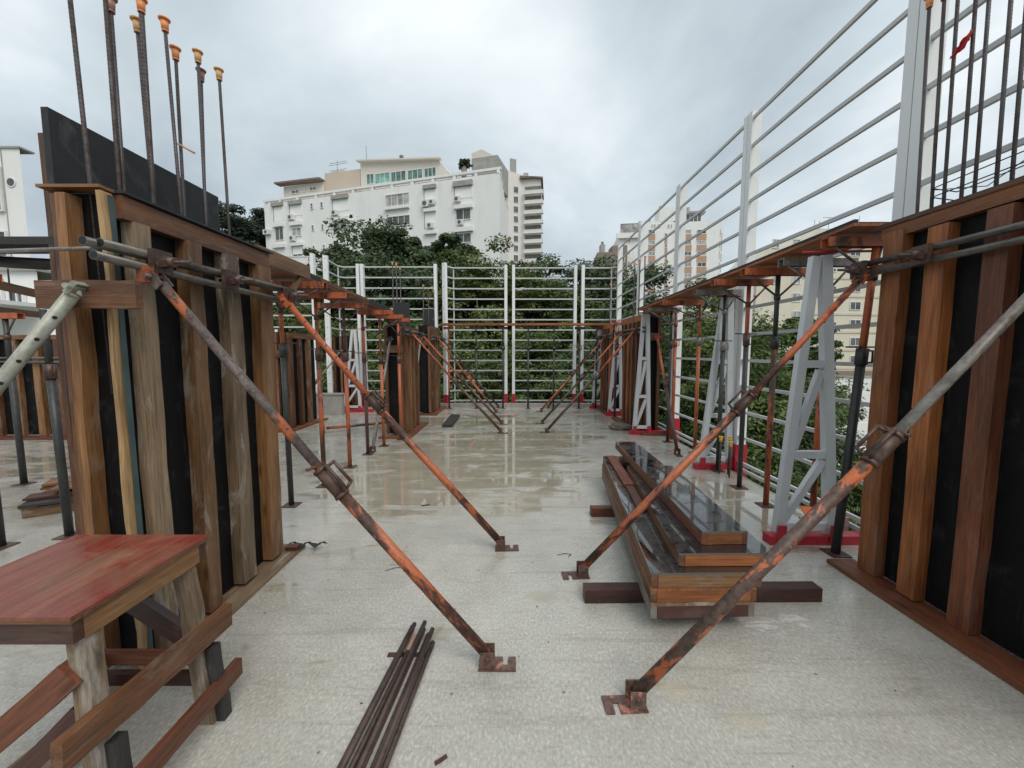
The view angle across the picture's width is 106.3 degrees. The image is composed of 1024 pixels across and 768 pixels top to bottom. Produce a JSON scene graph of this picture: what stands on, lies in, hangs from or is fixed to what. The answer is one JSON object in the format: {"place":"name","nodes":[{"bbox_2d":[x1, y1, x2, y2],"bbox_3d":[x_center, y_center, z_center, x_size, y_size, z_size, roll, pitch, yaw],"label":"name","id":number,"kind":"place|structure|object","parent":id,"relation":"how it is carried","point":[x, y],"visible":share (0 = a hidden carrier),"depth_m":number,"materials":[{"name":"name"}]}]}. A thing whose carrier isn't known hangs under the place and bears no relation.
{"place":"outdoors","nodes":[
{"label":"outdoors","id":0,"kind":"place"},
{"bbox_2d":[0,146,34,257],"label":"white house","id":1,"kind":"structure","parent":0,"point":[13,221],"depth_m":13.50,"materials":[{"name":"paint"}]},
{"bbox_2d":[0,268,50,334],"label":"terrace house","id":2,"kind":"structure","parent":0,"point":[24,278],"depth_m":12.18,"materials":[{"name":"grey concrete"}]},
{"bbox_2d":[316,393,344,414],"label":"parapet wall","id":3,"kind":"structure","parent":0,"point":[333,403],"depth_m":9.83,"materials":[{"name":"grey concrete"}]},
{"bbox_2d":[263,146,507,305],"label":"apartment building","id":4,"kind":"structure","parent":0,"point":[431,199],"depth_m":44.35,"materials":[{"name":"grey concrete"}]},
{"bbox_2d":[0,0,1023,334],"label":"sky","id":5,"kind":"structure","parent":0,"point":[616,104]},
{"bbox_2d":[506,158,543,290],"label":"apartment tower","id":6,"kind":"structure","parent":0,"point":[525,199],"depth_m":106.15,"materials":[{"name":"grey concrete"}]},
{"bbox_2d":[613,206,722,323],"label":"terracotta tower","id":7,"kind":"structure","parent":0,"point":[712,258],"depth_m":96.82,"materials":[{"name":"beige concrete"}]},
{"bbox_2d":[728,216,882,375],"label":"cream building","id":8,"kind":"structure","parent":0,"point":[850,309],"depth_m":61.99,"materials":[{"name":"beige concrete"}]},
{"label":"paving path","id":9,"kind":"structure","parent":0,"visible":0},
{"bbox_2d":[584,259,705,418],"bbox_3d":[8.335,0.045,26.639,10.835,16.794,11.590,-3,5,-29],"label":"broadleaf tree","id":10,"kind":"object","parent":9,"relation":"on","point":[659,280],"visible":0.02,"depth_m":24.95,"materials":[{"name":"green plant"}]},
{"bbox_2d":[659,288,785,476],"bbox_3d":[10.194,2.155,19.317,7.168,13.780,6.608,-3,6,-34],"label":"broadleaf tree","id":11,"kind":"object","parent":9,"relation":"on","point":[690,324],"visible":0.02,"depth_m":18.71,"materials":[{"name":"green plant"}]},
{"bbox_2d":[658,297,866,506],"bbox_3d":[8.896,2.851,15.564,8.214,13.010,7.708,-4,6,-42],"label":"broadleaf tree","id":12,"kind":"object","parent":9,"relation":"on","point":[755,452],"visible":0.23,"depth_m":14.23,"materials":[{"name":"green plant"}]},
{"bbox_2d":[699,368,868,504],"bbox_3d":[13.264,3.425,21.015,9.991,10.980,9.984,0,5,0],"label":"broadleaf tree","id":13,"kind":"object","parent":9,"relation":"on","point":[809,440],"visible":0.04,"depth_m":17.77,"materials":[{"name":"green plant"}]},
{"label":"ground","id":14,"kind":"structure","parent":0,"visible":0},
{"bbox_2d":[218,200,265,247],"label":"broadleaf tree","id":15,"kind":"object","parent":14,"relation":"on","point":[248,230],"visible":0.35,"depth_m":50.21,"materials":[{"name":"green plant"}]},
{"bbox_2d":[273,305,342,392],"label":"broadleaf tree","id":16,"kind":"object","parent":14,"relation":"on","point":[323,360],"visible":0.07,"depth_m":18.75,"materials":[{"name":"green plant"}]},
{"bbox_2d":[273,272,378,376],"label":"broadleaf tree","id":17,"kind":"object","parent":14,"relation":"on","point":[333,313],"visible":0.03,"depth_m":23.43,"materials":[{"name":"green plant"}]},
{"bbox_2d":[325,311,442,392],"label":"broadleaf tree","id":18,"kind":"object","parent":14,"relation":"on","point":[372,365],"visible":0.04,"depth_m":21.09,"materials":[{"name":"green plant"}]},
{"bbox_2d":[274,214,496,373],"bbox_3d":[-8.781,-2.798,29.546,18.843,21.985,18.610,-1,5,-10],"label":"broadleaf tree","id":19,"kind":"object","parent":14,"relation":"on","point":[383,245],"visible":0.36,"depth_m":25.57,"materials":[{"name":"green plant"}]},
{"bbox_2d":[373,250,489,398],"bbox_3d":[-5.330,-0.300,26.099,8.610,17.567,8.350,-2,5,-27],"label":"broadleaf tree","id":20,"kind":"object","parent":14,"relation":"on","point":[417,303],"visible":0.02,"depth_m":24.07,"materials":[{"name":"green plant"}]},
{"bbox_2d":[347,317,526,406],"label":"broadleaf tree","id":21,"kind":"object","parent":14,"relation":"on","point":[461,355],"visible":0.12,"depth_m":17.27,"materials":[{"name":"green plant"}]},
{"bbox_2d":[418,233,547,397],"bbox_3d":[-1.724,-0.261,24.160,8.562,17.802,7.173,-4,6,-42],"label":"broadleaf tree","id":22,"kind":"object","parent":14,"relation":"on","point":[484,283],"visible":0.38,"depth_m":22.15,"materials":[{"name":"green plant"}]},
{"bbox_2d":[472,257,572,397],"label":"broadleaf tree","id":23,"kind":"object","parent":14,"relation":"on","point":[552,283],"visible":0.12,"depth_m":23.43,"materials":[{"name":"green plant"}]},
{"bbox_2d":[483,332,600,402],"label":"broadleaf tree","id":24,"kind":"object","parent":14,"relation":"on","point":[542,385],"visible":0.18,"depth_m":17.48,"materials":[{"name":"green plant"}]},
{"bbox_2d":[499,253,608,402],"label":"broadleaf tree","id":25,"kind":"object","parent":14,"relation":"on","point":[562,293],"visible":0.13,"depth_m":22.42,"materials":[{"name":"green plant"}]},
{"bbox_2d":[507,258,609,318],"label":"broadleaf tree","id":26,"kind":"object","parent":14,"relation":"on","point":[589,273],"visible":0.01,"depth_m":30.57,"materials":[{"name":"green plant"}]},
{"bbox_2d":[568,254,628,317],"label":"broadleaf tree","id":27,"kind":"object","parent":14,"relation":"on","point":[594,293],"visible":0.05,"depth_m":28.50,"materials":[{"name":"green plant"}]},
{"bbox_2d":[529,309,695,424],"bbox_3d":[5.141,2.440,21.057,9.041,12.937,8.928,4,6,40],"label":"broadleaf tree","id":28,"kind":"object","parent":14,"relation":"on","point":[592,355],"visible":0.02,"depth_m":19.22,"materials":[{"name":"green plant"}]},
{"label":"lower storeys","id":29,"kind":"structure","parent":0,"visible":0},
{"bbox_2d":[0,407,1023,767],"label":"slab floor","id":30,"kind":"structure","parent":29,"relation":"on","point":[846,673],"depth_m":2.09,"materials":[{"name":"concrete"}]},
{"bbox_2d":[0,313,36,485],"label":"shoring prop","id":31,"kind":"object","parent":30,"relation":"on","point":[16,415],"visible":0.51,"depth_m":4.59,"materials":[{"name":"grey metal"}]},
{"bbox_2d":[0,281,38,317],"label":"beam soffit","id":32,"kind":"structure","parent":31,"relation":"on","point":[15,288],"depth_m":3.87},
{"bbox_2d":[0,335,66,439],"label":"wall formwork","id":33,"kind":"object","parent":30,"relation":"on","point":[33,403],"depth_m":7.22,"materials":[{"name":"black wood"}]},
{"bbox_2d":[0,280,88,394],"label":"raking prop","id":34,"kind":"object","parent":30,"relation":"on","point":[38,335],"visible":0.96,"depth_m":1.60,"materials":[{"name":"grey metal"}]},
{"bbox_2d":[27,309,75,539],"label":"shoring prop","id":35,"kind":"object","parent":30,"relation":"on","point":[50,372],"visible":0.93,"depth_m":3.27,"materials":[{"name":"grey metal"}]},
{"bbox_2d":[0,535,242,767],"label":"work table","id":36,"kind":"object","parent":30,"relation":"on","point":[75,594],"visible":1,"depth_m":1.34,"materials":[{"name":"wood"}]},
{"bbox_2d":[7,107,308,767],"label":"wall formwork","id":37,"kind":"object","parent":30,"relation":"on","point":[175,432],"depth_m":2.01,"materials":[{"name":"black wood"}]},
{"bbox_2d":[0,236,101,269],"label":"waler bundle","id":38,"kind":"object","parent":37,"relation":"attached to","point":[24,244],"visible":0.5,"depth_m":1.80,"materials":[{"name":"grey metal"}]},
{"bbox_2d":[67,0,112,393],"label":"rebar","id":39,"kind":"object","parent":37,"relation":"attached to","point":[80,91],"visible":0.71,"depth_m":1.75,"materials":[{"name":"metal"}]},
{"bbox_2d":[103,0,121,190],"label":"rebar","id":40,"kind":"object","parent":37,"relation":"attached to","point":[112,92],"visible":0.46,"depth_m":1.87,"materials":[{"name":"metal"}]},
{"bbox_2d":[108,0,125,190],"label":"rebar","id":41,"kind":"object","parent":37,"relation":"attached to","point":[112,6],"visible":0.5,"depth_m":1.89,"materials":[{"name":"metal"}]},
{"bbox_2d":[136,0,156,203],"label":"rebar","id":42,"kind":"object","parent":37,"relation":"attached to","point":[141,7],"visible":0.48,"depth_m":2.04,"materials":[{"name":"metal"}]},
{"bbox_2d":[157,14,182,214],"bbox_3d":[-1.960,-1.031,2.263,0.083,2.087,0.058,0,5,0],"label":"rebar","id":43,"kind":"object","parent":37,"relation":"attached to","point":[165,21],"visible":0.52,"depth_m":2.21,"materials":[{"name":"metal"}]},
{"bbox_2d":[169,44,185,215],"bbox_3d":[-1.989,-0.991,2.349,0.056,1.994,0.056,-5,7,-45],"label":"rebar","id":44,"kind":"object","parent":37,"relation":"attached to","point":[175,51],"visible":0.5,"depth_m":2.29,"materials":[{"name":"metal"}]},
{"bbox_2d":[192,48,207,224],"bbox_3d":[-1.937,-1.028,2.449,0.056,2.051,0.056,-5,7,-45],"label":"rebar","id":45,"kind":"object","parent":37,"relation":"attached to","point":[198,53],"visible":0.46,"depth_m":2.40,"materials":[{"name":"metal"}]},
{"bbox_2d":[213,66,230,234],"bbox_3d":[-1.947,-1.055,2.634,0.058,2.074,0.058,0,5,0],"label":"rebar","id":46,"kind":"object","parent":37,"relation":"attached to","point":[219,71],"visible":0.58,"depth_m":2.58,"materials":[{"name":"metal"}]},
{"bbox_2d":[271,281,327,507],"bbox_3d":[-2.176,0.127,3.943,0.612,2.305,0.140,0,5,0],"label":"shoring prop","id":47,"kind":"object","parent":30,"relation":"on","point":[315,286],"visible":0.77,"depth_m":3.90,"materials":[{"name":"grey metal"}]},
{"bbox_2d":[274,332,327,431],"bbox_3d":[-4.760,-0.096,8.395,0.680,2.016,1.550,0,5,0],"label":"wall formwork","id":48,"kind":"object","parent":30,"relation":"on","point":[300,360],"depth_m":8.26,"materials":[{"name":"black wood"}]},
{"bbox_2d":[295,292,349,487],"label":"shoring prop","id":49,"kind":"object","parent":30,"relation":"on","point":[316,296],"visible":0.88,"depth_m":4.47,"materials":[{"name":"brown metal"}]},
{"bbox_2d":[136,265,515,671],"bbox_3d":[-0.862,0.447,1.886,1.765,2.002,0.154,0,5,0],"label":"raking prop","id":50,"kind":"object","parent":30,"relation":"on","point":[327,476],"visible":1,"depth_m":1.88,"materials":[{"name":"paint"}]},
{"bbox_2d":[318,303,366,468],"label":"shoring prop","id":51,"kind":"object","parent":30,"relation":"on","point":[343,307],"visible":0.94,"depth_m":5.24,"materials":[{"name":"brown metal"}]},
{"bbox_2d":[322,255,363,405],"bbox_3d":[-4.766,-1.311,10.937,0.604,4.332,1.140,0,5,0],"label":"safety fence","id":52,"kind":"object","parent":30,"relation":"on","point":[328,327],"visible":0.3,"depth_m":10.68,"materials":[{"name":"metal"}]},
{"bbox_2d":[333,336,363,408],"bbox_3d":[-4.650,-0.310,10.836,0.800,2.046,0.750,0,5,0],"label":"wall formwork","id":53,"kind":"object","parent":30,"relation":"on","point":[339,387],"depth_m":10.72,"materials":[{"name":"black wood"}]},
{"bbox_2d":[344,328,373,411],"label":"fence buttress","id":54,"kind":"structure","parent":30,"relation":"on","point":[356,362],"depth_m":10.28,"materials":[{"name":"grey metal"}]},
{"bbox_2d":[337,626,410,767],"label":"steel bar","id":55,"kind":"object","parent":30,"relation":"on","point":[370,704],"visible":0.28,"depth_m":1.70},
{"bbox_2d":[338,622,416,767],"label":"steel bar","id":56,"kind":"object","parent":55,"relation":"on","point":[358,734],"visible":1,"depth_m":1.70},
{"bbox_2d":[357,310,393,455],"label":"shoring prop","id":57,"kind":"object","parent":30,"relation":"on","point":[362,313],"visible":0.98,"depth_m":5.91,"materials":[{"name":"brown metal"}]},
{"bbox_2d":[255,245,400,315],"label":"beam soffit","id":58,"kind":"structure","parent":57,"relation":"on","point":[283,268],"depth_m":3.68,"materials":[{"name":"brown wood"}]},
{"bbox_2d":[348,634,416,767],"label":"steel bar","id":59,"kind":"object","parent":30,"relation":"on","point":[359,751],"visible":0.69,"depth_m":1.68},
{"bbox_2d":[376,314,403,446],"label":"shoring prop","id":60,"kind":"object","parent":30,"relation":"on","point":[381,357],"visible":0.96,"depth_m":6.46,"materials":[{"name":"brown metal"}]},
{"bbox_2d":[278,294,518,551],"bbox_3d":[-0.844,0.340,2.993,1.799,2.035,0.150,0,5,-3],"label":"raking prop","id":61,"kind":"object","parent":30,"relation":"on","point":[374,403],"visible":0.99,"depth_m":2.99,"materials":[{"name":"brown metal"}]},
{"bbox_2d":[360,264,437,406],"bbox_3d":[-3.320,-1.351,11.428,2.252,4.332,0.155,0,5,0],"label":"safety fence","id":62,"kind":"object","parent":30,"relation":"on","point":[363,277],"visible":0.27,"depth_m":11.29,"materials":[{"name":"metal"}]},
{"bbox_2d":[370,632,428,767],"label":"steel bar","id":63,"kind":"object","parent":30,"relation":"on","point":[386,732],"visible":0.4,"depth_m":1.69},
{"bbox_2d":[373,627,434,767],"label":"steel bar","id":64,"kind":"object","parent":63,"relation":"on","point":[385,745],"visible":1,"depth_m":1.70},
{"bbox_2d":[378,325,428,438],"bbox_3d":[-2.150,-0.102,7.863,0.680,2.116,1.610,0,5,0],"label":"wall formwork","id":65,"kind":"object","parent":30,"relation":"on","point":[412,425],"depth_m":7.40,"materials":[{"name":"black wood"}]},
{"bbox_2d":[387,652,425,656],"bbox_3d":[-0.560,1.470,1.640,0.200,0.003,0.830,0,5,0],"label":"spacer strip","id":66,"kind":"object","parent":30,"relation":"on","point":[391,654],"visible":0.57,"depth_m":2.04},
{"bbox_2d":[363,628,425,767],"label":"steel bar","id":67,"kind":"object","parent":66,"relation":"on","point":[388,712],"visible":0.48,"depth_m":1.74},
{"bbox_2d":[356,620,426,767],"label":"steel bar","id":68,"kind":"object","parent":67,"relation":"on","point":[370,742],"visible":1,"depth_m":1.71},
{"bbox_2d":[381,640,434,767],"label":"steel bar","id":69,"kind":"object","parent":30,"relation":"on","point":[392,747],"visible":1,"depth_m":1.70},
{"bbox_2d":[416,325,446,414],"bbox_3d":[-2.195,-0.408,10.502,0.710,2.296,1.600,0,5,0],"label":"wall formwork","id":70,"kind":"object","parent":30,"relation":"on","point":[429,383],"depth_m":10.03,"materials":[{"name":"black wood"}]},
{"bbox_2d":[441,403,599,406],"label":"slab kerb","id":71,"kind":"structure","parent":30,"relation":"on","point":[513,404],"depth_m":11.27,"materials":[{"name":"grey concrete"}]},
{"bbox_2d":[442,262,507,402],"bbox_3d":[-1.097,-1.357,11.504,1.949,4.332,0.379,-1,5,-9],"label":"safety fence","id":72,"kind":"object","parent":71,"relation":"attached to","point":[445,308],"visible":0.8,"depth_m":11.42,"materials":[{"name":"metal"}]},
{"bbox_2d":[512,265,576,402],"bbox_3d":[0.965,-1.360,11.548,1.942,4.332,0.155,0,5,0],"label":"safety fence","id":73,"kind":"object","parent":30,"relation":"on","point":[574,319],"visible":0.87,"depth_m":11.49,"materials":[{"name":"metal"}]},
{"bbox_2d":[580,265,616,402],"bbox_3d":[2.562,-1.359,11.527,1.025,4.332,0.165,0,5,3],"label":"safety fence","id":74,"kind":"object","parent":30,"relation":"on","point":[583,288],"visible":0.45,"depth_m":11.44,"materials":[{"name":"metal"}]},
{"bbox_2d":[594,324,623,415],"bbox_3d":[2.670,-0.432,10.424,0.700,2.356,1.550,0,5,0],"label":"wall formwork","id":75,"kind":"object","parent":30,"relation":"on","point":[607,330],"depth_m":10.27,"materials":[{"name":"black wood"}]},
{"bbox_2d":[440,323,608,325],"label":"beam soffit","id":76,"kind":"structure","parent":75,"relation":"on","point":[522,324],"depth_m":10.70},
{"bbox_2d":[605,321,621,415],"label":"fence buttress","id":77,"kind":"structure","parent":30,"relation":"on","point":[619,389],"depth_m":9.70,"materials":[{"name":"grey metal"}]},
{"bbox_2d":[616,224,639,320],"bbox_3d":[3.100,-1.492,10.283,0.155,4.800,1.912,0,5,0],"label":"safety fence","id":78,"kind":"object","parent":30,"relation":"on","point":[619,306],"visible":0.35,"depth_m":10.90,"materials":[{"name":"metal"}]},
{"bbox_2d":[611,314,665,434],"bbox_3d":[2.680,-0.260,8.316,0.680,2.356,1.980,0,5,0],"label":"wall formwork","id":79,"kind":"object","parent":30,"relation":"on","point":[630,356],"depth_m":7.85,"materials":[{"name":"black wood"}]},
{"bbox_2d":[629,312,665,434],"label":"fence buttress","id":80,"kind":"structure","parent":30,"relation":"on","point":[645,320],"depth_m":7.46,"materials":[{"name":"grey metal"}]},
{"bbox_2d":[637,185,678,429],"bbox_3d":[3.100,-1.327,8.269,0.155,4.800,2.152,0,5,0],"label":"safety fence","id":81,"kind":"object","parent":30,"relation":"on","point":[642,240],"visible":0.29,"depth_m":8.00,"materials":[{"name":"metal"}]},
{"bbox_2d":[646,307,681,442],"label":"shoring prop","id":82,"kind":"object","parent":30,"relation":"on","point":[661,309],"visible":0.99,"depth_m":6.75,"materials":[{"name":"brown metal"}]},
{"bbox_2d":[660,300,705,452],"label":"shoring prop","id":83,"kind":"object","parent":30,"relation":"on","point":[670,303],"visible":0.93,"depth_m":5.97,"materials":[{"name":"brown metal"}]},
{"bbox_2d":[583,581,822,603],"bbox_3d":[1.230,1.355,2.501,1.526,0.090,0.088,0,5,-1],"label":"timber bearer","id":84,"kind":"object","parent":30,"relation":"on","point":[767,591],"visible":0.54,"depth_m":2.46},
{"bbox_2d":[602,472,753,618],"bbox_3d":[1.199,1.194,3.392,0.593,0.084,2.498,0,5,5],"label":"shuttering board","id":85,"kind":"object","parent":84,"relation":"on","point":[687,609],"visible":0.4,"depth_m":2.19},
{"bbox_2d":[602,464,756,602],"bbox_3d":[1.205,1.109,3.403,0.607,0.080,2.502,0,5,5],"label":"shuttering board","id":86,"kind":"object","parent":85,"relation":"on","point":[712,594],"visible":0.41,"depth_m":2.20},
{"bbox_2d":[603,456,761,587],"bbox_3d":[1.238,1.021,3.414,0.630,0.090,2.537,0,5,6],"label":"shuttering board","id":87,"kind":"object","parent":86,"relation":"on","point":[662,568],"visible":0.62,"depth_m":2.29,"materials":[{"name":"black wood"}]},
{"bbox_2d":[627,465,768,565],"bbox_3d":[1.317,0.958,3.116,0.548,0.080,1.793,0,5,4],"label":"shuttering board","id":88,"kind":"object","parent":87,"relation":"on","point":[685,546],"visible":0.55,"depth_m":2.35,"materials":[{"name":"black wood"}]},
{"bbox_2d":[615,441,747,544],"bbox_3d":[1.350,0.841,3.510,0.283,0.084,2.376,0,5,3],"label":"shuttering board","id":89,"kind":"object","parent":88,"relation":"on","point":[702,518],"visible":0.94,"depth_m":2.76,"materials":[{"name":"black wood"}]},
{"bbox_2d":[669,115,748,461],"bbox_3d":[3.100,-1.155,6.166,0.155,4.800,2.092,0,5,0],"label":"safety fence","id":90,"kind":"object","parent":30,"relation":"on","point":[682,222],"visible":0.43,"depth_m":6.26,"materials":[{"name":"metal"}]},
{"bbox_2d":[561,269,871,579],"bbox_3d":[1.429,0.290,2.739,2.141,2.175,0.145,0,5,-3],"label":"raking prop","id":91,"kind":"object","parent":30,"relation":"on","point":[745,401],"visible":0.97,"depth_m":2.71,"materials":[{"name":"brown metal"}]},
{"bbox_2d":[693,290,741,471],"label":"shoring prop","id":92,"kind":"object","parent":30,"relation":"on","point":[723,293],"visible":0.96,"depth_m":5.05,"materials":[{"name":"brown metal"}]},
{"bbox_2d":[692,295,756,469],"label":"fence buttress","id":93,"kind":"structure","parent":30,"relation":"on","point":[710,405],"depth_m":5.20,"materials":[{"name":"grey metal"}]},
{"bbox_2d":[711,279,773,489],"bbox_3d":[2.615,0.023,4.467,0.670,2.428,0.140,0,5,0],"label":"shoring prop","id":94,"kind":"object","parent":30,"relation":"on","point":[720,283],"visible":0.99,"depth_m":4.41,"materials":[{"name":"brown metal"}]},
{"bbox_2d":[741,268,805,507],"bbox_3d":[2.630,0.061,3.938,0.640,2.438,0.140,0,5,0],"label":"shoring prop","id":95,"kind":"object","parent":30,"relation":"on","point":[778,273],"visible":0.94,"depth_m":3.88,"materials":[{"name":"brown metal"}]},
{"bbox_2d":[601,292,1023,714],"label":"raking prop","id":96,"kind":"object","parent":30,"relation":"on","point":[875,456],"visible":1,"depth_m":1.70,"materials":[{"name":"paint"}]},
{"bbox_2d":[762,250,870,544],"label":"fence buttress","id":97,"kind":"structure","parent":30,"relation":"on","point":[819,277],"depth_m":3.15,"materials":[{"name":"grey metal"}]},
{"bbox_2d":[778,258,858,517],"bbox_3d":[2.765,0.088,3.569,0.670,2.444,0.140,0,5,0],"label":"shoring prop","id":98,"kind":"object","parent":30,"relation":"on","point":[790,263],"visible":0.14,"depth_m":3.51,"materials":[{"name":"brown metal"}]},
{"bbox_2d":[732,0,920,530],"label":"safety fence","id":99,"kind":"object","parent":30,"relation":"on","point":[755,137],"visible":0.48,"depth_m":3.83,"materials":[{"name":"metal"}]},
{"bbox_2d":[819,236,882,557],"bbox_3d":[2.575,0.131,2.970,0.469,2.455,0.140,0,5,0],"label":"shoring prop","id":100,"kind":"object","parent":30,"relation":"on","point":[875,245],"visible":0.82,"depth_m":2.93,"materials":[{"name":"brown metal"}]},
{"bbox_2d":[827,176,1023,693],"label":"wall formwork","id":101,"kind":"object","parent":30,"relation":"on","point":[942,518],"depth_m":2.24,"materials":[{"name":"black wood"}]},
{"bbox_2d":[637,219,887,310],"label":"beam soffit","id":102,"kind":"structure","parent":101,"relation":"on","point":[854,227],"depth_m":3.52,"materials":[{"name":"brown wood"}]},
{"bbox_2d":[915,0,933,212],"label":"rebar","id":103,"kind":"object","parent":101,"relation":"attached to","point":[929,4],"visible":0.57,"depth_m":2.50,"materials":[{"name":"metal"}]},
{"bbox_2d":[929,0,945,207],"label":"rebar","id":104,"kind":"object","parent":101,"relation":"attached to","point":[938,92],"visible":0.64,"depth_m":2.43,"materials":[{"name":"metal"}]},
{"bbox_2d":[941,0,959,203],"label":"rebar","id":105,"kind":"object","parent":101,"relation":"on","point":[951,89],"visible":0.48,"depth_m":2.39,"materials":[{"name":"metal"}]},
{"bbox_2d":[959,0,977,197],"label":"rebar","id":106,"kind":"object","parent":101,"relation":"attached to","point":[969,91],"visible":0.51,"depth_m":2.29,"materials":[{"name":"metal"}]},
{"bbox_2d":[972,0,991,193],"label":"rebar","id":107,"kind":"object","parent":101,"relation":"attached to","point":[982,87],"visible":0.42,"depth_m":2.26,"materials":[{"name":"metal"}]},
{"bbox_2d":[993,0,1013,185],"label":"rebar","id":108,"kind":"object","parent":101,"relation":"in","point":[1004,84],"visible":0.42,"depth_m":2.12,"materials":[{"name":"metal"}]},
{"bbox_2d":[1009,5,1023,180],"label":"rebar","id":109,"kind":"object","parent":101,"relation":"in","point":[1017,112],"visible":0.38,"depth_m":2.10,"materials":[{"name":"metal"}]},
{"bbox_2d":[903,0,1023,216],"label":"safety fence","id":110,"kind":"object","parent":30,"relation":"on","point":[912,165],"visible":0.16,"depth_m":2.83,"materials":[{"name":"metal"}]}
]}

